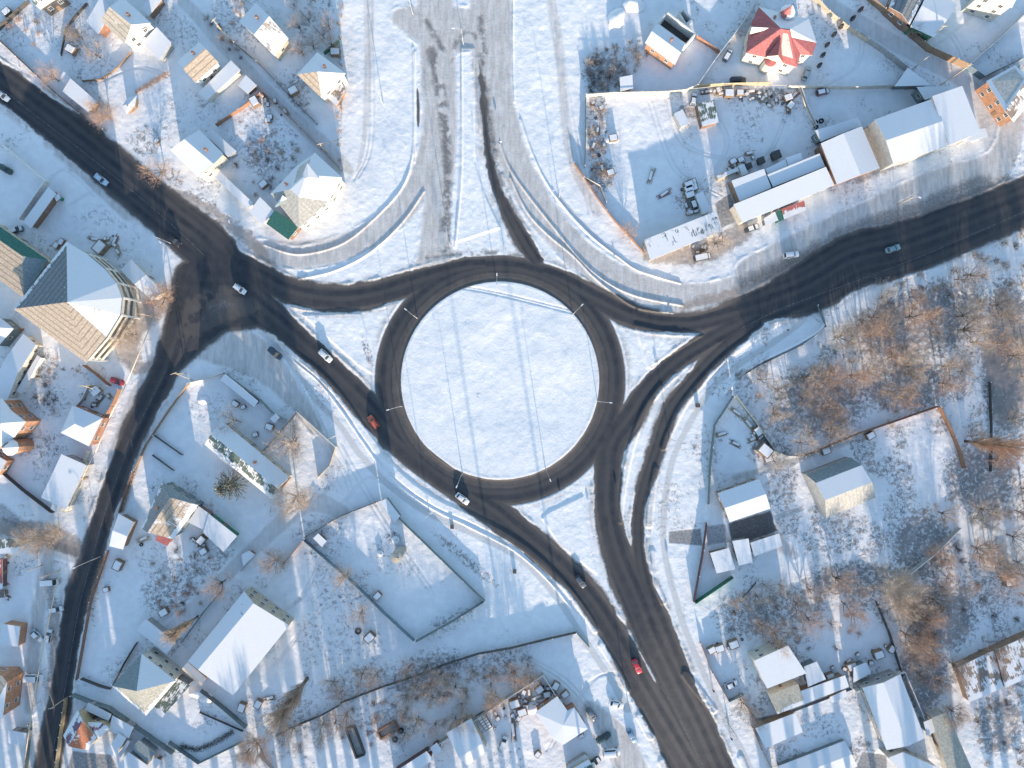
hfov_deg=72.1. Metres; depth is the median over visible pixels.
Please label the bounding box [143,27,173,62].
shed
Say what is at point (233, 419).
bare tree
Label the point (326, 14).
bare tree
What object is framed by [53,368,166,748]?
lane marking
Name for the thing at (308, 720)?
fence
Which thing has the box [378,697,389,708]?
shrub
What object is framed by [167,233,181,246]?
car
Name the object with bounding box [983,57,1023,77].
fence
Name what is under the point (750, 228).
car
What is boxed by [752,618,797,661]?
bare tree
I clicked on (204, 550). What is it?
crate
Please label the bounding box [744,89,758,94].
plank pile
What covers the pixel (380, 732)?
skip
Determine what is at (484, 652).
fence
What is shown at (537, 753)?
crate
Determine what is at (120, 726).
shed
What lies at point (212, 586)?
bare tree
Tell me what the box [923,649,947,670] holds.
bare tree
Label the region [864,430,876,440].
crate
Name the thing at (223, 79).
garage
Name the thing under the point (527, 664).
bare tree
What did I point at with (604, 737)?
car
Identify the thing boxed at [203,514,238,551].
garage
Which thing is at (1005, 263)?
shrub
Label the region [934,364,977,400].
bare tree
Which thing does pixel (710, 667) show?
fence
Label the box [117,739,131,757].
shed
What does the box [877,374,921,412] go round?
bare tree
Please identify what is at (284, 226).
house annex
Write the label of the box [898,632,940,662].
bare tree
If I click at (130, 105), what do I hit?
shed
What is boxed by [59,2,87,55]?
fence
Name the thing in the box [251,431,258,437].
crate
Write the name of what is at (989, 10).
house
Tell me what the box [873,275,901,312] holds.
bare tree
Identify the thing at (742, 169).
container
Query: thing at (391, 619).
fence
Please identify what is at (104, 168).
lane marking
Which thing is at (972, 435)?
bare tree
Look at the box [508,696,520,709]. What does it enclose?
crate
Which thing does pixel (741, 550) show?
shed
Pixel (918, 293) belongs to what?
bare tree
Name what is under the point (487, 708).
bare tree
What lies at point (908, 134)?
warehouse
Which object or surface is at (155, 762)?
shed
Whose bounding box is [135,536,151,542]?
plank pile
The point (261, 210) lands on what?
garage
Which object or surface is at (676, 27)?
unfinished house
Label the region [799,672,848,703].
annex
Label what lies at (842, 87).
fence
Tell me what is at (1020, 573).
bare tree
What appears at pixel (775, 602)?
bare tree
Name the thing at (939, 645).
bare tree
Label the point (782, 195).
workshop
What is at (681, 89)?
gas pipe
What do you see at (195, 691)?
snow heap
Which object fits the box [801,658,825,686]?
annex
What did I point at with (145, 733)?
fence
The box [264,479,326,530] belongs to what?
bare tree
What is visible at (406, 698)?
bare tree
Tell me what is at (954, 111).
warehouse
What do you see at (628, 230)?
bare tree
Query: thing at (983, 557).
bare tree
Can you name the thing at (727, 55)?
car
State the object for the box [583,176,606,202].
fence
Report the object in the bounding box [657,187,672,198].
plank pile
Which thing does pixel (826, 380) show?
bare tree
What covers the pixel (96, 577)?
hedge
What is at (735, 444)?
plank pile
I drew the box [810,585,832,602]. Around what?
bare tree
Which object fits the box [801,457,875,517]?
hangar
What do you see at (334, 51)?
crate
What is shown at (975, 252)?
shrub
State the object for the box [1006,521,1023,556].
bare tree
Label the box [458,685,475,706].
bare tree
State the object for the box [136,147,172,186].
bare tree
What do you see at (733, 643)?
crate
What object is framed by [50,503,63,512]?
shed
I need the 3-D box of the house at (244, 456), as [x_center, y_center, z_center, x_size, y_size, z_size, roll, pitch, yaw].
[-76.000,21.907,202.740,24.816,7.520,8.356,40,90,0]
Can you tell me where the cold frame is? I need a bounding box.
[475,711,491,730]
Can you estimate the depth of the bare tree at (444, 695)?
202.95 m
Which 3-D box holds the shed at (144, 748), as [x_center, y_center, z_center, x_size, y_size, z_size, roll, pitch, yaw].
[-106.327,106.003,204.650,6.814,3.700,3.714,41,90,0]
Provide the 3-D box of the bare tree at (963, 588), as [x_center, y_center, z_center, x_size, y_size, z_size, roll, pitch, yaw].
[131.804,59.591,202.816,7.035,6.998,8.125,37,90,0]
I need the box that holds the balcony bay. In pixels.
[758,58,775,74]
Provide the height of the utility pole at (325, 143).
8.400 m
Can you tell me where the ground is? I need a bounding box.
[0,0,1023,767]
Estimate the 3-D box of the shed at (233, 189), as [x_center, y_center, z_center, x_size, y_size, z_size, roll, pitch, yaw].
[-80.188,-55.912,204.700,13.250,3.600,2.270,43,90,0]
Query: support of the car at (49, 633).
on the ground
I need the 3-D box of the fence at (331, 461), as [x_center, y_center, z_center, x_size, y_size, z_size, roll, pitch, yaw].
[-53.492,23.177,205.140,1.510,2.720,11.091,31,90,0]
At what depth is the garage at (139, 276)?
201.92 m
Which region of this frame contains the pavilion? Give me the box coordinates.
[89,386,103,396]
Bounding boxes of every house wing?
[0,452,13,474]
[86,0,110,37]
[88,716,111,738]
[765,679,804,713]
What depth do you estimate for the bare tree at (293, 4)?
203.53 m
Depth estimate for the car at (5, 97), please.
205.14 m
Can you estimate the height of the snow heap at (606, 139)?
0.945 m
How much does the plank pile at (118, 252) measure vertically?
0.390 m
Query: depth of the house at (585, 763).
201.33 m
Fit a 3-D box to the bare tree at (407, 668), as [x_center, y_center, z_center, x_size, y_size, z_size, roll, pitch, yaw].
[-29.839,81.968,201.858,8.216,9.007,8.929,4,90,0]
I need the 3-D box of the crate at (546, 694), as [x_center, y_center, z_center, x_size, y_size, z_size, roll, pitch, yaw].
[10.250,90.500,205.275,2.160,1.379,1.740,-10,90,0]
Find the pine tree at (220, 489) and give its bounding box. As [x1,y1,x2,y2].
[213,469,248,502]
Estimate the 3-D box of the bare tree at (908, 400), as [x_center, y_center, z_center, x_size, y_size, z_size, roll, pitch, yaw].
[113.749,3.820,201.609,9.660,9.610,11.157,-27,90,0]
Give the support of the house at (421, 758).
on the ground
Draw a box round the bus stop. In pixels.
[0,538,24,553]
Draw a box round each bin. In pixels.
[745,162,752,169]
[756,156,765,164]
[770,149,781,160]
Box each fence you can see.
[0,0,29,30]
[0,40,106,131]
[0,143,48,219]
[2,474,54,513]
[24,722,31,767]
[54,697,67,767]
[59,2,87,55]
[63,450,91,512]
[69,693,174,755]
[74,550,109,680]
[75,386,91,405]
[79,677,110,690]
[81,51,131,81]
[82,365,111,385]
[103,389,121,416]
[111,642,137,685]
[117,471,133,513]
[133,384,188,470]
[151,455,174,470]
[152,435,182,455]
[167,740,240,763]
[179,589,222,643]
[187,373,222,383]
[199,689,247,729]
[199,712,243,732]
[214,92,261,126]
[222,372,285,420]
[233,42,317,124]
[257,86,342,170]
[257,752,273,767]
[262,412,296,451]
[276,703,341,734]
[296,411,336,446]
[303,500,380,538]
[303,539,414,642]
[316,447,336,478]
[323,40,339,54]
[339,631,576,704]
[398,517,484,602]
[415,601,483,642]
[428,672,543,751]
[543,673,555,695]
[573,162,645,254]
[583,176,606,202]
[584,96,586,167]
[585,84,697,96]
[693,522,707,603]
[695,34,720,53]
[695,576,734,604]
[696,81,771,87]
[698,0,756,83]
[699,641,729,701]
[707,396,734,504]
[728,693,744,702]
[734,395,806,456]
[735,305,826,379]
[742,582,756,598]
[751,725,770,766]
[787,85,894,89]
[791,688,852,711]
[800,87,817,125]
[803,406,940,456]
[814,0,869,42]
[853,670,940,760]
[857,29,910,70]
[867,0,970,67]
[875,601,903,676]
[906,527,961,574]
[938,407,966,468]
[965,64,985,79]
[971,15,1023,63]
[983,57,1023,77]
[988,382,992,471]
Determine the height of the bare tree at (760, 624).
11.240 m
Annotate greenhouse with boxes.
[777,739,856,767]
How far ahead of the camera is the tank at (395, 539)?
205.11 m
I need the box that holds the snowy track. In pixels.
[25,0,1023,767]
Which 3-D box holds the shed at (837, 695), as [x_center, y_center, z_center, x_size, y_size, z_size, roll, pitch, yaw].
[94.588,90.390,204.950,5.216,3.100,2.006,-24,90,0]
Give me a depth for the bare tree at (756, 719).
202.12 m
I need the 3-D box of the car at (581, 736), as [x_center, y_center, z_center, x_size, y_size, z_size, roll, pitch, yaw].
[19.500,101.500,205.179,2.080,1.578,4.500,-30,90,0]
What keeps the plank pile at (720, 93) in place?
on the ground
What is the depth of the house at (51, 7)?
203.04 m
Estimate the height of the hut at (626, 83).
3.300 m
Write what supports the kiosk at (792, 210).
on the ground
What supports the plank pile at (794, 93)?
on the ground
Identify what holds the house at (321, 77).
on the ground
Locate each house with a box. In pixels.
[0,224,51,296]
[0,317,23,346]
[0,334,42,399]
[0,398,40,448]
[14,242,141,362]
[31,0,70,15]
[61,405,109,445]
[63,705,97,749]
[101,0,153,50]
[112,647,183,715]
[141,482,203,538]
[170,130,229,180]
[178,42,221,87]
[205,422,291,497]
[239,3,290,60]
[271,153,344,230]
[297,52,347,103]
[397,746,432,767]
[447,713,487,764]
[535,692,587,744]
[566,753,593,767]
[644,23,684,69]
[658,12,695,51]
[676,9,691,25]
[747,638,805,688]
[856,669,924,749]
[880,747,937,767]
[883,0,921,29]
[904,0,956,41]
[961,0,1015,21]
[975,65,1023,126]
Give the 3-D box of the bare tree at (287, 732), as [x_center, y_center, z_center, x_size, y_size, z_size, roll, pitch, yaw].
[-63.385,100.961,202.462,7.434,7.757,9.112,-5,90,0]
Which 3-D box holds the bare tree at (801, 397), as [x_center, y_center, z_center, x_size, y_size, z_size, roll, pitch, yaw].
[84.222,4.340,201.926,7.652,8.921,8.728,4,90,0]
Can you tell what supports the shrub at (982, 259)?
on the ground
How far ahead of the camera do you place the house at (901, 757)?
200.94 m
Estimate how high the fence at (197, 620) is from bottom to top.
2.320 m
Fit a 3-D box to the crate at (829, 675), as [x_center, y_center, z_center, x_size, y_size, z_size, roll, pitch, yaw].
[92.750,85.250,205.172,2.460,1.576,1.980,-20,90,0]
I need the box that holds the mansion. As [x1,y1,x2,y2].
[740,7,816,75]
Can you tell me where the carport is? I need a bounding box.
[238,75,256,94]
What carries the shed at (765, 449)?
on the ground
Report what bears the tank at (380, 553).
on the ground
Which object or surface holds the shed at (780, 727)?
on the ground
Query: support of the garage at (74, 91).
on the ground
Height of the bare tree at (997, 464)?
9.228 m
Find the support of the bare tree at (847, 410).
on the ground
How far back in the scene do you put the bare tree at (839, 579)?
200.21 m
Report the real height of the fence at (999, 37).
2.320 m
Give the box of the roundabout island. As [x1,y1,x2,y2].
[400,281,600,480]
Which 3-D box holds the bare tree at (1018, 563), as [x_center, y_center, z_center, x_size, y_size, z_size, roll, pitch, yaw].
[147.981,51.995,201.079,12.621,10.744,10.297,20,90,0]
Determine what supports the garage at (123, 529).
on the ground
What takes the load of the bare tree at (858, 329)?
on the ground
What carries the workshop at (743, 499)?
on the ground
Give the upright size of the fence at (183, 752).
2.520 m
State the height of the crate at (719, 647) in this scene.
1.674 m
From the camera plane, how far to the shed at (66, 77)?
203.63 m
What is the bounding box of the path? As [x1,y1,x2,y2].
[258,195,1023,767]
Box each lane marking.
[0,87,204,255]
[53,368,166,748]
[634,642,703,767]
[742,212,1022,327]
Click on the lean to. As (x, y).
(27, 381)
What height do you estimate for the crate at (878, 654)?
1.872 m
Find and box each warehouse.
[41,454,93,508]
[188,587,293,694]
[863,99,948,170]
[927,86,979,151]
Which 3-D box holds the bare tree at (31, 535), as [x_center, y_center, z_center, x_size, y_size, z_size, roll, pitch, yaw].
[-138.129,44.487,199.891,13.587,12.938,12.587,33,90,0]
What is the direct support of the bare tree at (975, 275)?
on the ground
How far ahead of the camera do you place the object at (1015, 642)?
202.74 m
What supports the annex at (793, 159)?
on the ground
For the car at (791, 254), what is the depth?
204.66 m
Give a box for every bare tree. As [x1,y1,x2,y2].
[7,520,58,564]
[29,59,64,90]
[29,520,69,556]
[58,21,80,45]
[62,24,87,42]
[78,96,119,131]
[79,36,104,64]
[103,317,147,354]
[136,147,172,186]
[141,280,178,320]
[201,573,235,603]
[215,400,243,437]
[229,738,256,767]
[230,724,272,767]
[252,544,294,581]
[261,411,309,469]
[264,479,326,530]
[270,729,293,754]
[282,721,301,749]
[285,0,299,11]
[285,12,305,37]
[285,36,310,59]
[288,740,306,757]
[296,6,317,25]
[300,31,321,52]
[305,714,334,742]
[308,734,327,755]
[310,20,333,39]
[315,10,334,32]
[316,675,346,699]
[317,33,339,48]
[319,712,348,742]
[325,704,361,733]
[328,683,351,706]
[330,560,360,592]
[344,598,378,632]
[349,662,372,696]
[362,665,389,688]
[362,677,376,689]
[368,712,383,727]
[381,723,405,746]
[391,691,417,710]
[392,705,412,730]
[396,655,417,682]
[397,731,409,746]
[401,675,429,710]
[402,704,429,747]
[418,658,438,678]
[419,674,439,701]
[420,687,448,714]
[425,714,446,741]
[426,667,450,687]
[436,689,454,708]
[440,710,473,739]
[442,669,457,686]
[442,677,468,702]
[453,700,472,715]
[455,709,478,733]
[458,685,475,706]
[462,663,487,683]
[478,685,513,713]
[479,697,500,723]
[482,664,502,687]
[483,675,499,703]
[497,661,531,691]
[504,676,521,694]
[517,659,537,681]
[517,668,540,693]
[615,220,639,239]
[704,224,739,256]
[726,590,757,613]
[731,694,763,718]
[742,707,765,730]
[749,613,776,648]
[750,364,779,390]
[750,587,773,607]
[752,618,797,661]
[758,578,777,592]
[759,589,783,609]
[764,401,797,429]
[767,452,788,473]
[769,376,794,407]
[770,577,796,598]
[785,584,816,623]
[789,356,833,398]
[791,420,823,465]
[795,604,827,644]
[796,386,817,411]
[801,579,825,603]
[807,360,848,400]
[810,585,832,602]
[815,406,859,452]
[816,388,846,432]
[818,354,852,389]
[819,560,861,600]
[823,314,868,355]
[823,404,852,426]
[825,617,844,635]
[835,595,862,627]
[841,354,883,401]
[845,316,869,343]
[846,598,873,639]
[847,307,879,332]
[854,345,894,387]
[856,586,875,601]
[857,308,893,353]
[858,297,897,337]
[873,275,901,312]
[873,559,925,616]
[875,338,919,374]
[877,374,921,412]
[880,308,902,340]
[884,559,940,631]
[888,348,934,382]
[889,384,924,415]
[891,598,936,633]
[893,618,938,661]
[896,293,948,340]
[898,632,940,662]
[900,642,932,674]
[901,359,933,395]
[904,594,940,626]
[907,284,929,309]
[908,18,926,41]
[911,664,938,687]
[913,600,952,645]
[913,625,938,651]
[919,627,941,652]
[921,304,948,332]
[921,584,962,617]
[921,632,945,665]
[923,543,951,566]
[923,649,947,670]
[925,604,949,626]
[927,674,963,695]
[930,340,978,390]
[930,498,963,531]
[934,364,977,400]
[934,578,961,597]
[939,551,961,572]
[939,697,977,735]
[940,568,961,587]
[946,303,998,347]
[946,653,970,678]
[947,296,997,328]
[951,662,973,685]
[952,267,979,289]
[954,358,979,382]
[957,254,996,292]
[957,579,986,604]
[961,533,1004,577]
[965,509,990,530]
[966,421,989,451]
[966,498,1012,529]
[969,322,1001,359]
[974,543,1005,572]
[975,516,1001,535]
[980,450,1018,475]
[983,527,1010,565]
[984,645,1013,677]
[986,296,1023,330]
[987,329,1021,363]
[987,546,1022,579]
[988,284,1019,321]
[989,505,1015,525]
[993,565,1023,598]
[995,448,1023,472]
[999,336,1023,370]
[1005,551,1023,576]
[1006,407,1023,430]
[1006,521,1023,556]
[1010,504,1023,526]
[1013,566,1023,583]
[1014,479,1023,501]
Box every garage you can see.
[23,187,60,228]
[63,78,98,112]
[109,514,137,548]
[120,259,164,299]
[198,61,241,101]
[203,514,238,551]
[249,197,273,224]
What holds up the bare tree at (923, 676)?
on the ground
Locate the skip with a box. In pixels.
[377,719,398,739]
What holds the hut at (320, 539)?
on the ground
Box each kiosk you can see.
[0,558,7,588]
[0,590,7,597]
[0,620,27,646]
[55,194,63,200]
[762,212,777,225]
[775,210,783,222]
[782,201,805,218]
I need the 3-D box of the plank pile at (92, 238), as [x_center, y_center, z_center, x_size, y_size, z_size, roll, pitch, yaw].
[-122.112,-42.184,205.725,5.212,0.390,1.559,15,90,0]
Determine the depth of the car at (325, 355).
204.78 m
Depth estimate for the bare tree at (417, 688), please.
200.98 m
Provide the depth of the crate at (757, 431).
204.28 m
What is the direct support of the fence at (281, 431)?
on the ground
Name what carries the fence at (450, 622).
on the ground
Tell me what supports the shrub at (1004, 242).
on the ground
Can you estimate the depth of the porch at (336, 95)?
203.17 m
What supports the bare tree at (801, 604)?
on the ground
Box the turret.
[779,5,794,19]
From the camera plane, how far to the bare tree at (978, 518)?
202.21 m
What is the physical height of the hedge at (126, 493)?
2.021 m
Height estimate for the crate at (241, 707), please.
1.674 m
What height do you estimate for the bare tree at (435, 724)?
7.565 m
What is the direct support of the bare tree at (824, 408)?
on the ground
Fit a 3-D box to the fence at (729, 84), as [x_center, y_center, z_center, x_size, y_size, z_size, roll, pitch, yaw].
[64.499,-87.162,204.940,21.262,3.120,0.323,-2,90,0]
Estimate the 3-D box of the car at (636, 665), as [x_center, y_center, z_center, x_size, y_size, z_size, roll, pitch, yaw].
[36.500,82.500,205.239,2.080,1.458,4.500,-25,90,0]
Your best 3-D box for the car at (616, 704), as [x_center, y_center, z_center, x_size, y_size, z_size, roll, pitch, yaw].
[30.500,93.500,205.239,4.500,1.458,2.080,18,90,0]
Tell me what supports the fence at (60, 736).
on the ground
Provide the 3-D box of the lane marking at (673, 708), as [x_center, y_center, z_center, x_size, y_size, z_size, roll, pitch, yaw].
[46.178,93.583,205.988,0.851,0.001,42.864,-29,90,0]
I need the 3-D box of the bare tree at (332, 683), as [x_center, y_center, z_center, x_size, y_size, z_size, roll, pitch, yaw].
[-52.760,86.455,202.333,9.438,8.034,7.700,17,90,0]
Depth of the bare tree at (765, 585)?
203.07 m
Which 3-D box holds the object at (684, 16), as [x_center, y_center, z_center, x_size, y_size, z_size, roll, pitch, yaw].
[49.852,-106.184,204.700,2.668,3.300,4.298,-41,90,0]
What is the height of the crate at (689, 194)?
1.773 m
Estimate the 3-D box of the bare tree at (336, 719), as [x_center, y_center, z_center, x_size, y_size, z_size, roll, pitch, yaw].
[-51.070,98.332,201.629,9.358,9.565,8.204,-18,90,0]
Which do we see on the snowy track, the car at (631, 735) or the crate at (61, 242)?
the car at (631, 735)
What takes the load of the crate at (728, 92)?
on the ground
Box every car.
[0,90,10,101]
[0,163,13,174]
[8,225,23,233]
[30,629,43,641]
[40,578,60,586]
[45,628,53,642]
[48,605,63,612]
[93,173,108,185]
[110,377,124,385]
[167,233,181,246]
[233,283,246,294]
[267,346,282,359]
[318,349,332,362]
[367,415,378,428]
[455,492,469,504]
[499,734,507,749]
[574,575,586,587]
[577,732,584,738]
[585,707,597,721]
[590,756,600,766]
[596,731,611,743]
[602,747,619,757]
[608,699,623,708]
[626,728,637,743]
[632,658,641,673]
[689,92,696,107]
[689,199,698,213]
[693,252,710,261]
[722,48,732,62]
[723,679,738,689]
[730,76,745,82]
[744,224,759,232]
[783,250,798,258]
[801,65,810,80]
[815,88,829,96]
[885,244,900,253]
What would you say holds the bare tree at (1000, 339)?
on the ground
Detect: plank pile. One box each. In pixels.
[86,235,103,241]
[96,394,104,403]
[109,233,119,248]
[115,248,121,256]
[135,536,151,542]
[262,695,276,700]
[511,719,516,740]
[513,708,518,727]
[525,694,543,701]
[589,140,597,150]
[646,166,655,183]
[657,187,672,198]
[683,200,688,210]
[700,89,712,94]
[715,91,723,96]
[715,431,728,437]
[728,406,741,417]
[729,440,740,448]
[742,417,753,430]
[743,150,754,155]
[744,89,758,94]
[747,436,757,443]
[756,435,763,442]
[758,96,765,103]
[789,89,800,101]
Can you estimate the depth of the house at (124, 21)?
199.28 m
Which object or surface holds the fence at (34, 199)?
on the ground
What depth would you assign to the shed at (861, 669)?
202.96 m
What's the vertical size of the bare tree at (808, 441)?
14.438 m
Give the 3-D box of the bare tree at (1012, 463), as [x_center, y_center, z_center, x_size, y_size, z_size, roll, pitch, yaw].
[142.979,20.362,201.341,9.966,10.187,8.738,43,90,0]
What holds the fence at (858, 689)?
on the ground
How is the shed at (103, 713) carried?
on the ground
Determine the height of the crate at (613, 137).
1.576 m
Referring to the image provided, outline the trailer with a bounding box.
[345,725,365,758]
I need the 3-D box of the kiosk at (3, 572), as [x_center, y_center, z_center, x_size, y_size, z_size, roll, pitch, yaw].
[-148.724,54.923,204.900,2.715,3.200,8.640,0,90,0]
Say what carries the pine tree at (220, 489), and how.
on the ground
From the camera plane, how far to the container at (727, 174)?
203.49 m
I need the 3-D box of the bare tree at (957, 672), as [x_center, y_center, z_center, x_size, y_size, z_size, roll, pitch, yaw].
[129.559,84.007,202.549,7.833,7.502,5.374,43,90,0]
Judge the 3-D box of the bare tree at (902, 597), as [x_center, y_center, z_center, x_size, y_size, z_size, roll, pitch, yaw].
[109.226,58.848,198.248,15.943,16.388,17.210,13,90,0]
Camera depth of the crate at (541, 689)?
204.41 m
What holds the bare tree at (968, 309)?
on the ground
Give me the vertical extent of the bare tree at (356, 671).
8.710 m
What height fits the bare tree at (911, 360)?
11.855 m
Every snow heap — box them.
[189,685,207,697]
[197,396,209,403]
[199,692,212,702]
[392,741,404,750]
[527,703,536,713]
[604,134,618,143]
[607,8,625,30]
[621,0,644,11]
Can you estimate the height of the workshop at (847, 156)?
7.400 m
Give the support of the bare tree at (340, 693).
on the ground
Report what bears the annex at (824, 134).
on the ground
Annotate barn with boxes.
[925,707,970,767]
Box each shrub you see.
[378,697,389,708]
[584,57,594,67]
[610,45,620,56]
[617,64,629,74]
[781,425,791,434]
[791,375,803,384]
[902,344,914,356]
[914,269,924,278]
[930,327,941,338]
[931,284,941,294]
[949,266,957,274]
[953,542,963,552]
[958,556,970,565]
[972,250,980,258]
[972,579,985,589]
[974,294,991,305]
[976,250,992,264]
[977,594,987,603]
[998,238,1010,245]
[1001,258,1011,269]
[1004,697,1013,710]
[1018,227,1023,238]
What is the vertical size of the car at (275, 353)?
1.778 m
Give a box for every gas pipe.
[23,567,65,767]
[67,451,98,511]
[95,317,159,451]
[588,84,786,96]
[799,88,815,127]
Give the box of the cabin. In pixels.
[695,100,717,128]
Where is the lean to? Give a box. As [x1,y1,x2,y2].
[16,355,44,393]
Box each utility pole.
[48,689,68,708]
[317,139,338,152]
[940,64,972,84]
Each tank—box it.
[377,550,383,556]
[390,545,406,562]
[392,535,399,543]
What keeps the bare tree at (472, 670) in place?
on the ground
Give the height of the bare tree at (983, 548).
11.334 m
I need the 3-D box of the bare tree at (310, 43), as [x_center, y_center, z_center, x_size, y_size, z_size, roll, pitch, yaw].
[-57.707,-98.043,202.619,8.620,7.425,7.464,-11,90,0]
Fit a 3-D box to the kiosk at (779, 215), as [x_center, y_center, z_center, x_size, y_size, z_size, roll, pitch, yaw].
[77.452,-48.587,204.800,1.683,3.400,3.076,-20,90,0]
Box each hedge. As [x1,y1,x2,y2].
[84,557,105,603]
[119,466,137,512]
[135,72,169,93]
[179,729,233,753]
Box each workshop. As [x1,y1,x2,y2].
[716,479,770,521]
[728,169,770,203]
[729,167,833,224]
[767,153,824,189]
[814,126,879,187]
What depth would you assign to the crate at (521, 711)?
204.18 m
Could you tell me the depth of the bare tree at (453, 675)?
202.60 m
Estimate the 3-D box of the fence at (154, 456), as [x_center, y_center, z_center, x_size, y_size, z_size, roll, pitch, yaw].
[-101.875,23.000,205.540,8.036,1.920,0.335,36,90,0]
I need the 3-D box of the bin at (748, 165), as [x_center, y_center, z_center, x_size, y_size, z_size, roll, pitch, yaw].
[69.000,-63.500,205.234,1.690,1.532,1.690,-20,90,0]
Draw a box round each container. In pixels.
[380,498,400,521]
[673,109,688,129]
[694,191,710,215]
[715,168,738,180]
[737,164,747,176]
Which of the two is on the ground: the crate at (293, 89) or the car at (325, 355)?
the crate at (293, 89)
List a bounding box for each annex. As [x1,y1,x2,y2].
[152,674,193,716]
[182,662,207,685]
[266,210,300,239]
[765,160,787,174]
[786,153,802,165]
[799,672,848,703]
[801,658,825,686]
[811,118,861,144]
[911,86,953,103]
[919,716,934,734]
[957,128,987,144]
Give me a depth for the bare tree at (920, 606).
200.27 m
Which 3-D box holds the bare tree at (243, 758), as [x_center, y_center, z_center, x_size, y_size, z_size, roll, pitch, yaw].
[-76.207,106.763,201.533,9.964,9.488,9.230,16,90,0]
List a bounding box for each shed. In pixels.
[8,726,32,745]
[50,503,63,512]
[60,72,71,84]
[85,700,112,720]
[107,733,126,756]
[109,715,136,737]
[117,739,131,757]
[118,751,151,767]
[122,96,138,113]
[131,737,157,763]
[137,617,178,653]
[140,0,164,18]
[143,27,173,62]
[149,756,161,767]
[188,506,212,529]
[206,131,237,158]
[215,172,253,208]
[220,374,258,406]
[241,550,255,565]
[270,413,279,422]
[430,739,441,755]
[567,752,588,767]
[643,212,721,260]
[709,547,734,572]
[731,538,751,565]
[749,533,781,555]
[754,441,774,458]
[754,710,802,747]
[828,689,846,702]
[850,660,870,682]
[891,68,931,89]
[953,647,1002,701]
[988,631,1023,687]
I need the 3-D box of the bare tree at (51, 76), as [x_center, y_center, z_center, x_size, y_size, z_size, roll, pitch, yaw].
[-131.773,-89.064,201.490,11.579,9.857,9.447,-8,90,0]
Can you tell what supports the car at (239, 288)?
on the road
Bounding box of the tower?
[2,438,33,454]
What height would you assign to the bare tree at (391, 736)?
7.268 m
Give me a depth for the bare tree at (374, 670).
201.78 m
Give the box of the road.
[0,59,1023,767]
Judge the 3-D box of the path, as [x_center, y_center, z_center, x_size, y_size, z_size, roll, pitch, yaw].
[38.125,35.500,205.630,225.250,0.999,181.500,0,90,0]
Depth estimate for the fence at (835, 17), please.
204.78 m
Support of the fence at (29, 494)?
on the ground
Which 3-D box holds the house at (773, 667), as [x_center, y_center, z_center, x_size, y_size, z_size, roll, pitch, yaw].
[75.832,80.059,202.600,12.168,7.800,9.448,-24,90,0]
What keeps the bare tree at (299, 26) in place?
on the ground
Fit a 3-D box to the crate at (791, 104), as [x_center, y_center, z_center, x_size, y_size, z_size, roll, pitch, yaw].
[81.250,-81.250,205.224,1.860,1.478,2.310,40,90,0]
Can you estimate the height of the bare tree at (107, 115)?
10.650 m
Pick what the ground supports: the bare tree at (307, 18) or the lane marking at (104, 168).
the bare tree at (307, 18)
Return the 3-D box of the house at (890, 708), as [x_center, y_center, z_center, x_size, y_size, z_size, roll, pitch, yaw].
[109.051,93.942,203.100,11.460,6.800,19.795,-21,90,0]
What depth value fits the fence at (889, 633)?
204.95 m
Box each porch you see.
[155,535,172,545]
[327,83,345,105]
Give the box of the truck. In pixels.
[23,673,43,682]
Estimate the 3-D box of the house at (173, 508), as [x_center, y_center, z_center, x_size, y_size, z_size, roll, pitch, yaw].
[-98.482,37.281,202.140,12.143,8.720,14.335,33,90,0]
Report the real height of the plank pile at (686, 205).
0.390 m
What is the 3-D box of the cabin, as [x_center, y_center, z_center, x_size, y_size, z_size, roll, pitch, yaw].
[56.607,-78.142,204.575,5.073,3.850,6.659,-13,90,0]
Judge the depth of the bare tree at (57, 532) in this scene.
200.63 m
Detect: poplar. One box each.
[155,615,198,647]
[251,677,308,755]
[964,433,1023,462]
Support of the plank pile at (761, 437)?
on the ground
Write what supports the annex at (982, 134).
on the ground
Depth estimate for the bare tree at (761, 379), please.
201.60 m
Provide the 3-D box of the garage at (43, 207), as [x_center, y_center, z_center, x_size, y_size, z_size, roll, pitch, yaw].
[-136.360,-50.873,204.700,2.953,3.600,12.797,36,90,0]
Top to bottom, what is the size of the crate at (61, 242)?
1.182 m
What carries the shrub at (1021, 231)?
on the ground
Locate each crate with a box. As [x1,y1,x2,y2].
[1,6,12,17]
[52,241,60,249]
[58,238,66,245]
[64,43,78,55]
[91,239,110,255]
[102,586,110,592]
[111,558,125,571]
[153,137,160,144]
[157,606,169,617]
[195,534,207,545]
[198,546,208,555]
[231,399,240,407]
[236,701,247,713]
[248,95,261,108]
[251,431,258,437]
[253,697,263,709]
[258,178,268,189]
[264,422,274,430]
[265,117,271,122]
[266,114,272,119]
[287,84,299,97]
[330,47,340,56]
[363,630,375,643]
[372,590,382,600]
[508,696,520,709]
[517,706,527,717]
[534,683,544,694]
[534,749,541,758]
[543,690,550,697]
[551,680,559,690]
[560,689,569,699]
[606,168,614,176]
[608,133,617,142]
[682,179,694,186]
[682,185,694,191]
[683,190,694,199]
[706,644,715,654]
[715,642,725,653]
[723,88,733,97]
[726,637,739,649]
[728,157,737,165]
[735,89,743,96]
[737,155,744,162]
[752,426,762,436]
[762,455,773,462]
[782,92,793,102]
[785,100,795,110]
[820,447,831,455]
[824,671,834,678]
[845,661,856,671]
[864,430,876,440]
[871,648,884,660]
[886,643,896,653]
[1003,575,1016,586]
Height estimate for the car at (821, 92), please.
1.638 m
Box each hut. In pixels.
[313,533,326,546]
[620,75,632,91]
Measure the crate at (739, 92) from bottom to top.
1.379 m
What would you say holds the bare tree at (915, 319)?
on the ground

